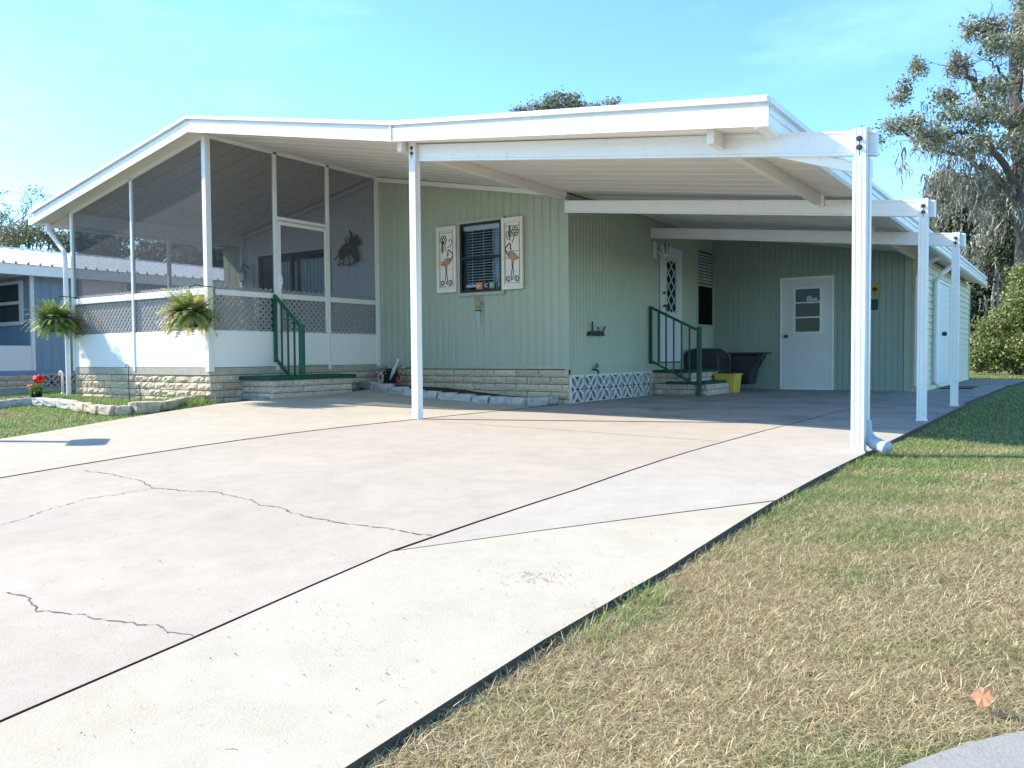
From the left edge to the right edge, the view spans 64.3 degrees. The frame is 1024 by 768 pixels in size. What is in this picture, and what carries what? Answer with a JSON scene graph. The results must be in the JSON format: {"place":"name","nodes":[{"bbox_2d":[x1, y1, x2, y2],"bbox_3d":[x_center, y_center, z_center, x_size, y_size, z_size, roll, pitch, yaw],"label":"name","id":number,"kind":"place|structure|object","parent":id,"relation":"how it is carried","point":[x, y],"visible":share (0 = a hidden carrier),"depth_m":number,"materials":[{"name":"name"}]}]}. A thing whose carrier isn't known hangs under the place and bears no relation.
{"place":"outdoors","nodes":[
{"label":"outdoors","id":0,"kind":"place"},
{"bbox_2d":[0,385,76,394],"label":"neighbour path","id":1,"kind":"structure","parent":0,"point":[25,390],"depth_m":15.56,"materials":[{"name":"concrete"}]},
{"bbox_2d":[0,389,215,438],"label":"lawn grass","id":2,"kind":"structure","parent":0,"point":[12,414],"depth_m":10.16,"materials":[{"name":"green plant"}]},
{"bbox_2d":[27,374,45,397],"bbox_3d":[-7.496,0.035,12.796,0.411,0.372,0.258,1,2,35],"label":"red geranium","id":3,"kind":"object","parent":2,"relation":"on","point":[34,391],"visible":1,"depth_m":12.72,"materials":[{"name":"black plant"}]},
{"bbox_2d":[125,364,129,401],"bbox_3d":[-5.283,0.019,11.185,0.085,0.589,0.020,1,2,35],"label":"shepherd hook","id":4,"kind":"object","parent":2,"relation":"on","point":[128,378],"visible":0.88,"depth_m":11.16,"materials":[{"name":"white metal"}]},
{"bbox_2d":[0,389,529,477],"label":"driveway","id":5,"kind":"structure","parent":0,"point":[138,435],"depth_m":8.29,"materials":[{"name":"concrete"}]},
{"bbox_2d":[241,396,267,399],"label":"stepping slab","id":6,"kind":"structure","parent":5,"relation":"on","point":[253,398],"depth_m":11.32,"materials":[{"name":"grey concrete"}]},
{"bbox_2d":[239,374,355,398],"bbox_3d":[-3.141,0.029,12.042,0.720,0.325,1.620,1,2,35],"label":"porch step","id":7,"kind":"object","parent":5,"relation":"on","point":[280,386],"visible":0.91,"depth_m":11.58,"materials":[{"name":"stone"}]},
{"bbox_2d":[273,294,305,375],"bbox_3d":[-3.255,-0.570,11.877,0.625,1.494,0.070,1,2,35],"label":"stair railing","id":8,"kind":"object","parent":7,"relation":"on","point":[301,340],"visible":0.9,"depth_m":11.88,"materials":[{"name":"green metal"}]},
{"bbox_2d":[372,383,393,391],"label":"edging stone","id":9,"kind":"object","parent":5,"relation":"on","point":[380,386],"visible":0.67,"depth_m":12.66,"materials":[{"name":"grey stone"}]},
{"bbox_2d":[385,386,409,394],"bbox_3d":[-1.740,0.102,12.391,0.191,0.136,0.483,-2,3,-37],"label":"edging stone","id":10,"kind":"object","parent":5,"relation":"on","point":[398,390],"visible":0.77,"depth_m":12.29,"materials":[{"name":"grey stone"}]},
{"bbox_2d":[402,389,424,395],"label":"edging stone","id":11,"kind":"object","parent":5,"relation":"on","point":[407,392],"visible":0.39,"depth_m":12.08,"materials":[{"name":"grey stone"}]},
{"bbox_2d":[423,390,440,398],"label":"edging stone","id":12,"kind":"object","parent":5,"relation":"on","point":[430,394],"visible":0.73,"depth_m":11.87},
{"bbox_2d":[437,392,457,399],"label":"edging stone","id":13,"kind":"object","parent":5,"relation":"on","point":[445,395],"visible":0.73,"depth_m":11.78,"materials":[{"name":"grey stone"}]},
{"bbox_2d":[453,393,475,401],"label":"edging stone","id":14,"kind":"object","parent":5,"relation":"on","point":[463,397],"visible":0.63,"depth_m":11.64,"materials":[{"name":"grey stone"}]},
{"bbox_2d":[471,395,490,402],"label":"edging stone","id":15,"kind":"object","parent":5,"relation":"on","point":[480,398],"visible":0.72,"depth_m":11.51,"materials":[{"name":"grey stone"}]},
{"bbox_2d":[0,420,758,722],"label":"driveway","id":16,"kind":"structure","parent":0,"point":[103,554],"depth_m":4.04,"materials":[{"name":"concrete"}]},
{"bbox_2d":[3,488,151,523],"bbox_3d":[-2.443,0.672,4.551,0.152,0.058,0.934,1,2,29],"label":"driveway crack","id":17,"kind":"object","parent":16,"relation":"on","point":[70,503],"visible":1,"depth_m":4.54,"materials":[{"name":"grey concrete"}]},
{"bbox_2d":[6,592,191,634],"bbox_3d":[-1.474,0.788,2.785,1.055,0.011,0.090,1,2,29],"label":"driveway crack","id":18,"kind":"object","parent":16,"relation":"on","point":[89,616],"visible":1,"depth_m":2.75,"materials":[{"name":"grey concrete"}]},
{"bbox_2d":[85,470,430,534],"bbox_3d":[-1.676,0.633,4.616,3.348,0.014,0.140,1,3,38],"label":"driveway crack","id":19,"kind":"object","parent":16,"relation":"on","point":[269,505],"visible":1,"depth_m":4.22,"materials":[{"name":"grey concrete"}]},
{"bbox_2d":[0,501,772,767],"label":"driveway","id":20,"kind":"structure","parent":0,"point":[213,710],"depth_m":2.34,"materials":[{"name":"concrete"}]},
{"bbox_2d":[0,367,1023,767],"bbox_3d":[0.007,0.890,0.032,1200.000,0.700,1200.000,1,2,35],"label":"lawn ground","id":21,"kind":"structure","parent":0,"point":[890,595],"depth_m":2.41,"materials":[{"name":"green plant"}]},
{"bbox_2d":[0,400,11,407],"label":"edging stone","id":22,"kind":"object","parent":21,"relation":"on","point":[5,403],"visible":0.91,"depth_m":11.20,"materials":[{"name":"grey stone"}]},
{"bbox_2d":[6,398,22,406],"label":"edging stone","id":23,"kind":"object","parent":21,"relation":"on","point":[16,402],"visible":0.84,"depth_m":11.35,"materials":[{"name":"grey stone"}]},
{"bbox_2d":[22,398,31,405],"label":"edging stone","id":24,"kind":"object","parent":21,"relation":"on","point":[26,401],"visible":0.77,"depth_m":11.43,"materials":[{"name":"grey stone"}]},
{"bbox_2d":[0,183,54,249],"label":"bare tree","id":25,"kind":"object","parent":21,"relation":"on","point":[5,216],"visible":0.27,"depth_m":36.75,"materials":[{"name":"green plant"}]},
{"bbox_2d":[0,215,66,250],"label":"background tree","id":26,"kind":"object","parent":21,"relation":"on","point":[39,234],"visible":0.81,"depth_m":35.80,"materials":[{"name":"green plant"}]},
{"bbox_2d":[30,397,46,405],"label":"edging stone","id":27,"kind":"object","parent":21,"relation":"on","point":[37,401],"visible":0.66,"depth_m":11.36,"materials":[{"name":"grey stone"}]},
{"bbox_2d":[43,398,60,406],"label":"edging stone","id":28,"kind":"object","parent":21,"relation":"on","point":[49,402],"visible":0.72,"depth_m":11.12,"materials":[{"name":"white stone"}]},
{"bbox_2d":[58,371,63,394],"bbox_3d":[-7.567,-0.002,13.659,0.143,0.446,0.051,1,2,35],"label":"candy cane stake","id":29,"kind":"object","parent":21,"relation":"on","point":[62,383],"visible":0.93,"depth_m":13.62,"materials":[{"name":"white plastic"}]},
{"bbox_2d":[56,399,76,408],"bbox_3d":[-5.875,0.269,10.781,0.169,0.117,0.649,-2,3,-42],"label":"edging stone","id":30,"kind":"object","parent":21,"relation":"on","point":[63,403],"visible":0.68,"depth_m":10.70,"materials":[{"name":"white stone"}]},
{"bbox_2d":[41,229,109,255],"bbox_3d":[-21.430,-4.300,40.356,3.284,7.473,1.984,-2,3,-38],"label":"background tree","id":31,"kind":"object","parent":21,"relation":"on","point":[66,245],"visible":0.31,"depth_m":39.99,"materials":[{"name":"green plant"}]},
{"bbox_2d":[69,401,92,411],"bbox_3d":[-5.444,0.288,10.310,0.167,0.116,0.596,-2,3,-43],"label":"edging stone","id":32,"kind":"object","parent":21,"relation":"on","point":[78,406],"visible":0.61,"depth_m":10.23,"materials":[{"name":"beige stone"}]},
{"bbox_2d":[83,404,102,413],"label":"edging stone","id":33,"kind":"object","parent":21,"relation":"on","point":[91,408],"visible":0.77,"depth_m":9.83,"materials":[{"name":"beige stone"}]},
{"bbox_2d":[98,405,116,414],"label":"edging stone","id":34,"kind":"object","parent":21,"relation":"on","point":[106,409],"visible":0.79,"depth_m":9.62,"materials":[{"name":"beige stone"}]},
{"bbox_2d":[83,232,138,257],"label":"background tree","id":35,"kind":"object","parent":21,"relation":"on","point":[114,249],"visible":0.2,"depth_m":41.24,"materials":[{"name":"green plant"}]},
{"bbox_2d":[0,246,224,388],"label":"neighbour home","id":36,"kind":"object","parent":21,"relation":"on","point":[25,276],"visible":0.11,"depth_m":17.04,"materials":[{"name":"blue"}]},
{"bbox_2d":[0,281,23,325],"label":"window","id":37,"kind":"structure","parent":36,"relation":"in","point":[11,293],"depth_m":17.11,"materials":[{"name":"white glass"}]},
{"bbox_2d":[81,280,126,334],"bbox_3d":[-8.952,-1.659,17.912,0.040,1.182,0.997,1,2,35],"label":"bay window","id":38,"kind":"structure","parent":36,"relation":"in","point":[98,287],"depth_m":17.81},
{"bbox_2d":[115,405,132,414],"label":"edging stone","id":39,"kind":"object","parent":21,"relation":"on","point":[123,410],"visible":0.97,"depth_m":9.58,"materials":[{"name":"beige stone"}]},
{"bbox_2d":[128,401,160,413],"bbox_3d":[-4.419,0.281,9.790,0.217,0.150,0.320,1,3,37],"label":"edging stone","id":40,"kind":"object","parent":21,"relation":"on","point":[141,407],"visible":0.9,"depth_m":9.70,"materials":[{"name":"beige stone"}]},
{"bbox_2d":[124,239,193,262],"bbox_3d":[-17.144,-4.207,39.957,4.152,7.271,3.526,1,2,35],"label":"background tree","id":41,"kind":"object","parent":21,"relation":"on","point":[157,249],"visible":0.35,"depth_m":39.30,"materials":[{"name":"green plant"}]},
{"bbox_2d":[158,399,178,410],"bbox_3d":[-4.345,0.265,10.216,0.171,0.116,0.587,-1,2,-4],"label":"edging stone","id":42,"kind":"object","parent":21,"relation":"on","point":[169,404],"visible":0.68,"depth_m":10.14,"materials":[{"name":"beige stone"}]},
{"bbox_2d":[169,396,196,405],"bbox_3d":[-4.360,0.228,10.817,0.173,0.117,0.586,0,2,1],"label":"edging stone","id":43,"kind":"object","parent":21,"relation":"on","point":[180,399],"visible":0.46,"depth_m":10.68,"materials":[{"name":"grey stone"}]},
{"bbox_2d":[163,244,223,267],"bbox_3d":[-14.384,-3.889,38.014,3.277,6.760,3.288,1,2,35],"label":"background tree","id":44,"kind":"object","parent":21,"relation":"on","point":[193,256],"visible":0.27,"depth_m":37.42,"materials":[{"name":"green plant"}]},
{"bbox_2d":[191,394,205,398],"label":"edging stone","id":45,"kind":"object","parent":21,"relation":"on","point":[200,395],"visible":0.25,"depth_m":11.17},
{"bbox_2d":[69,134,379,402],"bbox_3d":[-4.675,-1.629,13.496,3.677,3.710,3.362,1,2,35],"label":"screened porch","id":46,"kind":"object","parent":21,"relation":"on","point":[162,366],"visible":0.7,"depth_m":12.28,"materials":[{"name":"white painted metal"},{"name":"dark screen mesh"},{"name":"brick"}]},
{"bbox_2d":[20,295,83,340],"bbox_3d":[-7.261,-1.036,12.823,1.001,0.713,0.786,1,2,35],"label":"hanging fern","id":47,"kind":"object","parent":46,"relation":"hanging from","point":[56,319],"visible":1,"depth_m":12.72,"materials":[{"name":"green plant"}]},
{"bbox_2d":[154,285,226,339],"bbox_3d":[-4.362,-0.957,10.803,0.928,0.731,0.815,1,2,35],"label":"hanging fern","id":48,"kind":"object","parent":46,"relation":"hanging from","point":[190,313],"visible":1,"depth_m":10.70,"materials":[{"name":"green plant"}]},
{"bbox_2d":[277,221,328,365],"bbox_3d":[-3.184,-1.366,12.507,0.092,2.150,0.970,1,2,35],"label":"screen door","id":49,"kind":"structure","parent":46,"relation":"in","point":[280,280],"depth_m":12.52,"materials":[{"name":"white paint"}]},
{"bbox_2d":[359,381,380,388],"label":"edging stone","id":50,"kind":"object","parent":21,"relation":"on","point":[365,384],"visible":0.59,"depth_m":13.19,"materials":[{"name":"grey stone"}]},
{"bbox_2d":[28,115,714,404],"bbox_3d":[0.468,-1.835,18.361,8.280,4.093,17.733,1,2,35],"label":"manufactured home","id":51,"kind":"object","parent":21,"relation":"on","point":[582,271],"visible":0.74,"depth_m":12.92,"materials":[{"name":"green metal"}]},
{"bbox_2d":[239,263,253,288],"bbox_3d":[-5.138,-2.074,15.663,0.200,0.512,0.274,1,2,35],"label":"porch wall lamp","id":52,"kind":"object","parent":51,"relation":"attached to","point":[246,274],"visible":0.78,"depth_m":15.73,"materials":[{"name":"white metal"}]},
{"bbox_2d":[257,246,331,366],"bbox_3d":[-3.911,-1.400,15.309,2.300,2.470,0.570,1,2,35],"label":"sliding door","id":53,"kind":"structure","parent":51,"relation":"in","point":[283,255],"depth_m":15.09,"materials":[{"name":"metal"}]},
{"bbox_2d":[335,231,359,265],"bbox_3d":[-2.872,-2.369,14.187,0.643,0.626,0.026,1,2,35],"label":"heron wall sculpture","id":54,"kind":"object","parent":51,"relation":"attached to","point":[344,249],"visible":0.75,"depth_m":14.13,"materials":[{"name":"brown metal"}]},
{"bbox_2d":[436,225,456,293],"bbox_3d":[-1.041,-1.979,12.966,0.390,1.050,0.042,1,2,35],"label":"decorative shutter","id":55,"kind":"object","parent":51,"relation":"attached to","point":[446,245],"visible":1,"depth_m":12.95,"materials":[{"name":"white wood"}]},
{"bbox_2d":[474,295,481,328],"bbox_3d":[-0.537,-1.116,12.615,0.139,0.512,0.080,1,2,35],"label":"wind chime","id":56,"kind":"object","parent":51,"relation":"hanging from","point":[478,303],"visible":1,"depth_m":12.60,"materials":[{"name":"metal"}]},
{"bbox_2d":[457,216,504,296],"bbox_3d":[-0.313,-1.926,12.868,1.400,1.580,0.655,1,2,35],"label":"window","id":57,"kind":"structure","parent":51,"relation":"in","point":[485,246],"depth_m":12.76,"materials":[{"name":"black metal"}]},
{"bbox_2d":[501,216,523,289],"bbox_3d":[0.008,-1.966,12.241,0.380,1.080,0.042,1,2,35],"label":"decorative shutter","id":58,"kind":"object","parent":51,"relation":"attached to","point":[512,235],"visible":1,"depth_m":12.23,"materials":[{"name":"white wood"}]},
{"bbox_2d":[587,322,605,335],"bbox_3d":[1.287,-0.841,12.392,0.063,0.210,0.510,1,2,35],"label":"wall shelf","id":59,"kind":"object","parent":51,"relation":"attached to","point":[595,333],"visible":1,"depth_m":12.33,"materials":[{"name":"black metal"}]},
{"bbox_2d":[653,239,670,258],"bbox_3d":[2.606,-2.340,14.103,0.312,0.335,0.174,0,2,19],"label":"lantern lamp","id":60,"kind":"object","parent":51,"relation":"attached to","point":[665,242],"visible":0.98,"depth_m":14.07,"materials":[{"name":"grey metal"}]},
{"bbox_2d":[660,245,681,361],"bbox_3d":[2.887,-1.431,14.704,0.130,2.050,0.960,1,2,35],"label":"door","id":61,"kind":"structure","parent":51,"relation":"in","point":[670,266],"depth_m":14.72,"materials":[{"name":"white metal"}]},
{"bbox_2d":[389,94,987,454],"bbox_3d":[5.439,-1.458,14.134,5.092,3.255,17.832,1,2,35],"label":"carport","id":62,"kind":"object","parent":51,"relation":"attached to","point":[767,168],"visible":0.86,"depth_m":8.25,"materials":[{"name":"white paint"}]},
{"bbox_2d":[696,248,714,327],"bbox_3d":[3.788,-1.883,16.119,0.130,1.520,0.910,1,2,35],"label":"window","id":63,"kind":"structure","parent":51,"relation":"in","point":[698,249],"depth_m":16.13,"materials":[{"name":"white glass"}]},
{"bbox_2d":[394,385,526,397],"bbox_3d":[-1.448,0.113,12.983,4.471,0.214,1.074,1,3,40],"label":"planting bed","id":64,"kind":"object","parent":21,"relation":"on","point":[458,391],"visible":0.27,"depth_m":12.70,"materials":[{"name":"soil"}]},
{"bbox_2d":[374,358,410,383],"bbox_3d":[-1.969,-0.216,13.359,0.693,0.414,0.251,1,2,35],"label":"motorcycle planter","id":65,"kind":"object","parent":64,"relation":"on","point":[390,375],"visible":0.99,"depth_m":13.31,"materials":[{"name":"black metal"}]},
{"bbox_2d":[489,396,507,404],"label":"edging stone","id":66,"kind":"object","parent":21,"relation":"on","point":[496,399],"visible":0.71,"depth_m":11.43,"materials":[{"name":"grey stone"}]},
{"bbox_2d":[504,396,525,405],"bbox_3d":[0.061,0.248,11.380,0.340,0.137,0.185,1,3,42],"label":"edging stone","id":67,"kind":"object","parent":21,"relation":"on","point":[518,401],"visible":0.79,"depth_m":11.29,"materials":[{"name":"grey stone"}]},
{"bbox_2d":[525,396,547,406],"bbox_3d":[0.319,0.248,11.395,0.374,0.137,0.188,-2,3,-44],"label":"edging stone","id":68,"kind":"object","parent":21,"relation":"on","point":[536,401],"visible":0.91,"depth_m":11.30,"materials":[{"name":"grey stone"}]},
{"bbox_2d":[543,395,558,404],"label":"edging stone","id":69,"kind":"object","parent":21,"relation":"on","point":[553,399],"visible":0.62,"depth_m":11.67,"materials":[{"name":"grey stone"}]},
{"bbox_2d":[502,86,624,112],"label":"tree","id":70,"kind":"object","parent":21,"relation":"on","point":[572,102],"visible":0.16,"depth_m":41.71,"materials":[{"name":"green plant"}]},
{"bbox_2d":[860,0,1023,372],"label":"oak tree","id":71,"kind":"object","parent":21,"relation":"on","point":[1010,90],"visible":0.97,"depth_m":26.51,"materials":[{"name":"green plant"}]},
{"bbox_2d":[917,164,989,266],"bbox_3d":[18.095,-4.806,33.241,4.140,8.407,4.231,0,2,1],"label":"mossy tree","id":72,"kind":"object","parent":21,"relation":"on","point":[942,228],"visible":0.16,"depth_m":32.34,"materials":[{"name":"green plant"}]},
{"bbox_2d":[970,687,994,706],"bbox_3d":[1.103,0.733,1.905,0.042,0.035,0.042,-1,2,-8],"label":"fallen leaf","id":73,"kind":"object","parent":21,"relation":"on","point":[982,697],"visible":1,"depth_m":1.90,"materials":[{"name":"orange plant"}]},
{"bbox_2d":[951,148,1015,370],"bbox_3d":[19.065,-4.592,30.002,5.159,8.199,3.730,0,2,14],"label":"mossy tree","id":74,"kind":"object","parent":21,"relation":"on","point":[999,247],"visible":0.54,"depth_m":29.77,"materials":[{"name":"green plant"}]},
{"bbox_2d":[961,241,1012,370],"bbox_3d":[17.689,-2.902,30.899,3.683,5.400,2.656,-1,2,-18],"label":"mossy tree","id":75,"kind":"object","parent":21,"relation":"on","point":[980,296],"visible":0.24,"depth_m":30.34,"materials":[{"name":"green plant"}]},
{"bbox_2d":[969,258,1023,373],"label":"bush","id":76,"kind":"object","parent":21,"relation":"on","point":[999,345],"visible":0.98,"depth_m":24.72,"materials":[{"name":"green plant"}]},
{"bbox_2d":[0,0,1023,298],"label":"sky","id":77,"kind":"structure","parent":0,"point":[83,83],"materials":[{"name":"blue"}]},
{"bbox_2d":[418,410,787,440],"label":"driveway","id":78,"kind":"structure","parent":0,"point":[707,430],"depth_m":8.16,"materials":[{"name":"concrete"}]},
{"bbox_2d":[400,424,911,549],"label":"driveway","id":79,"kind":"structure","parent":0,"point":[736,472],"depth_m":4.56,"materials":[{"name":"beige concrete"}]},
{"bbox_2d":[513,388,916,424],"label":"carport floor","id":80,"kind":"structure","parent":0,"point":[783,406],"depth_m":10.94,"materials":[{"name":"concrete"}]},
{"bbox_2d":[649,306,701,395],"bbox_3d":[2.753,-0.570,13.743,0.925,1.520,0.070,1,2,35],"label":"stair railing","id":81,"kind":"object","parent":80,"relation":"on","point":[698,383],"visible":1,"depth_m":13.68,"materials":[{"name":"green metal"}]},
{"bbox_2d":[652,369,729,395],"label":"side steps","id":82,"kind":"structure","parent":80,"relation":"on","point":[665,382],"depth_m":13.90,"materials":[{"name":"stone"}]},
{"bbox_2d":[684,348,729,371],"bbox_3d":[3.661,-0.271,15.281,0.742,0.800,0.620,1,2,35],"label":"covered grill","id":83,"kind":"object","parent":80,"relation":"on","point":[712,358],"visible":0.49,"depth_m":15.01,"materials":[{"name":"black fabric"}]},
{"bbox_2d":[713,370,742,392],"bbox_3d":[3.844,-0.044,14.495,0.410,0.400,0.380,1,2,35],"label":"recycling bin","id":84,"kind":"object","parent":80,"relation":"on","point":[733,379],"visible":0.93,"depth_m":14.35,"materials":[{"name":"yellow plastic"}]},
{"bbox_2d":[727,352,770,383],"bbox_3d":[4.484,-0.239,15.382,0.680,0.715,0.500,1,2,35],"label":"covered trolley","id":85,"kind":"object","parent":80,"relation":"on","point":[747,364],"visible":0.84,"depth_m":15.24,"materials":[{"name":"black plastic"}]},
{"bbox_2d":[714,240,969,390],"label":"utility shed","id":86,"kind":"structure","parent":80,"relation":"on","point":[788,307],"depth_m":15.48,"materials":[{"name":"green"}]},
{"bbox_2d":[780,275,833,389],"bbox_3d":[5.588,-0.963,15.457,0.990,2.140,0.153,1,2,35],"label":"door","id":87,"kind":"structure","parent":86,"relation":"in","point":[806,303],"depth_m":15.47,"materials":[{"name":"white paint"}]},
{"bbox_2d":[871,283,880,309],"bbox_3d":[6.558,-1.592,14.739,0.267,0.494,0.083,1,2,35],"label":"sunflower plaque","id":88,"kind":"object","parent":86,"relation":"attached to","point":[875,288],"visible":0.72,"depth_m":14.73,"materials":[{"name":"metal"}]},
{"bbox_2d":[933,278,950,384],"bbox_3d":[8.473,-1.008,15.967,0.135,1.990,1.950,1,2,35],"label":"side door","id":89,"kind":"structure","parent":86,"relation":"in","point":[943,366],"depth_m":16.06,"materials":[{"name":"white metal"}]},
{"bbox_2d":[793,402,965,433],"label":"carport floor","id":90,"kind":"structure","parent":0,"point":[898,416],"depth_m":8.82,"materials":[{"name":"concrete"}]},
{"bbox_2d":[876,384,1008,403],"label":"path","id":91,"kind":"structure","parent":0,"point":[942,396],"depth_m":13.05,"materials":[{"name":"concrete"}]},
{"bbox_2d":[939,386,978,388],"bbox_3d":[8.627,0.066,15.692,0.550,0.020,1.200,1,2,35],"label":"doormat","id":92,"kind":"object","parent":91,"relation":"on","point":[962,387],"visible":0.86,"depth_m":15.43,"materials":[{"name":"grey fabric"}]},
{"bbox_2d":[899,731,1023,767],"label":"street","id":93,"kind":"structure","parent":0,"point":[1004,751],"depth_m":1.72,"materials":[{"name":"grey asphalt"}]},
{"bbox_2d":[959,379,1023,386],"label":"path","id":94,"kind":"structure","parent":0,"point":[1010,383],"depth_m":18.40,"materials":[{"name":"concrete"}]}
]}

